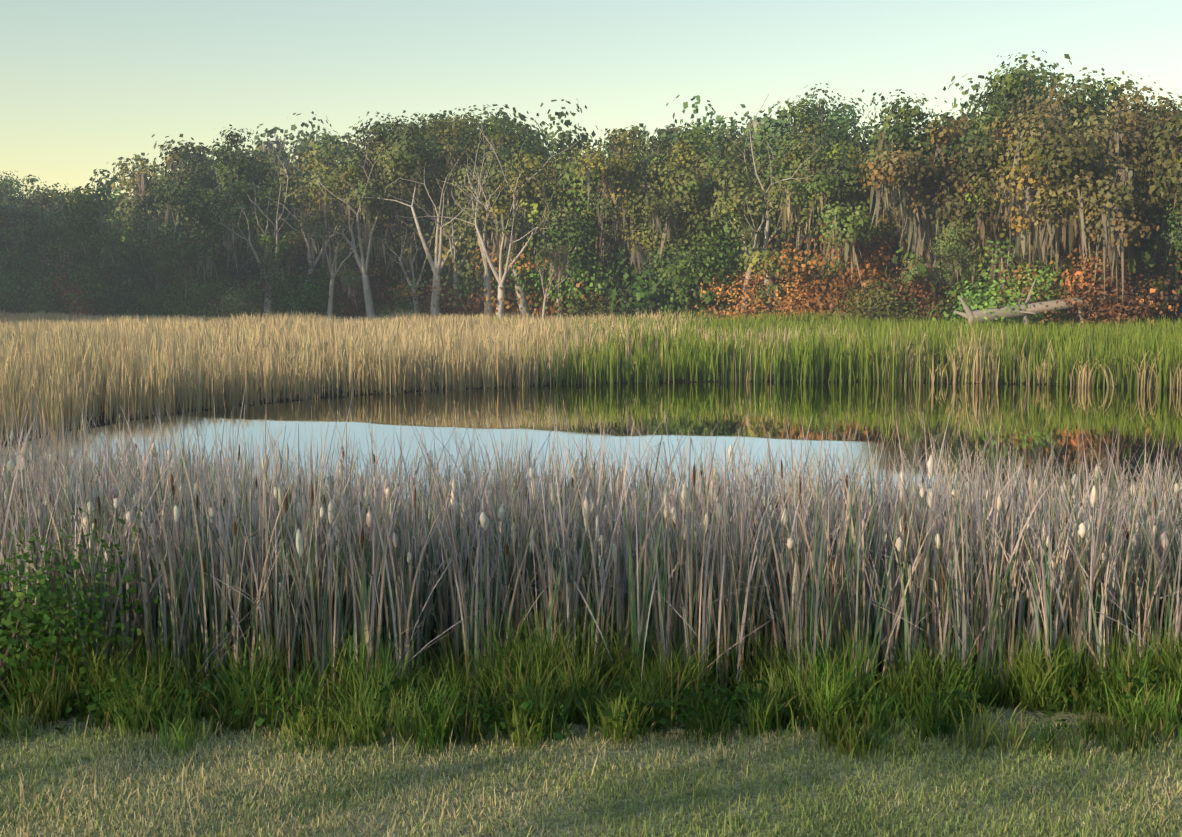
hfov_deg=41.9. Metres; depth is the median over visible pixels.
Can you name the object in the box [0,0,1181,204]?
sky
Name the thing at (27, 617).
bank shrub
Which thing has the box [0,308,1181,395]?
marsh grass
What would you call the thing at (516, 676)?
bank grass
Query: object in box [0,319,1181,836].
ground
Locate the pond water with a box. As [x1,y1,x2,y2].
[0,382,1181,518]
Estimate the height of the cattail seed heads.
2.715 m
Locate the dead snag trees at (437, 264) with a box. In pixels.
[212,94,1013,320]
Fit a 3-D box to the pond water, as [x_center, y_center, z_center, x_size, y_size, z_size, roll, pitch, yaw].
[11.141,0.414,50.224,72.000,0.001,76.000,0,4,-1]
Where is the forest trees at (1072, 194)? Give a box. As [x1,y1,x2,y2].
[0,50,1181,328]
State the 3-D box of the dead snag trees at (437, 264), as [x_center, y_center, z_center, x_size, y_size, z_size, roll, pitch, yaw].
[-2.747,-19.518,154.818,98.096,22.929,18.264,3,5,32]
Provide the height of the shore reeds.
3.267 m
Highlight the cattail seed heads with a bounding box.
[0,431,1181,693]
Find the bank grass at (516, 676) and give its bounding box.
[0,590,1181,761]
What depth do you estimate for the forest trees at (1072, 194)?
151.91 m
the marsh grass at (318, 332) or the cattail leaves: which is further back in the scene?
the marsh grass at (318, 332)
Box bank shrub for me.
[0,507,180,710]
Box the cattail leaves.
[0,384,1181,706]
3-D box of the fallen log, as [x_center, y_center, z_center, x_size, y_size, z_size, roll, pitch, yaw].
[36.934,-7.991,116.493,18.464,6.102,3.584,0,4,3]
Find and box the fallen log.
[954,274,1181,326]
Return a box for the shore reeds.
[0,318,1181,456]

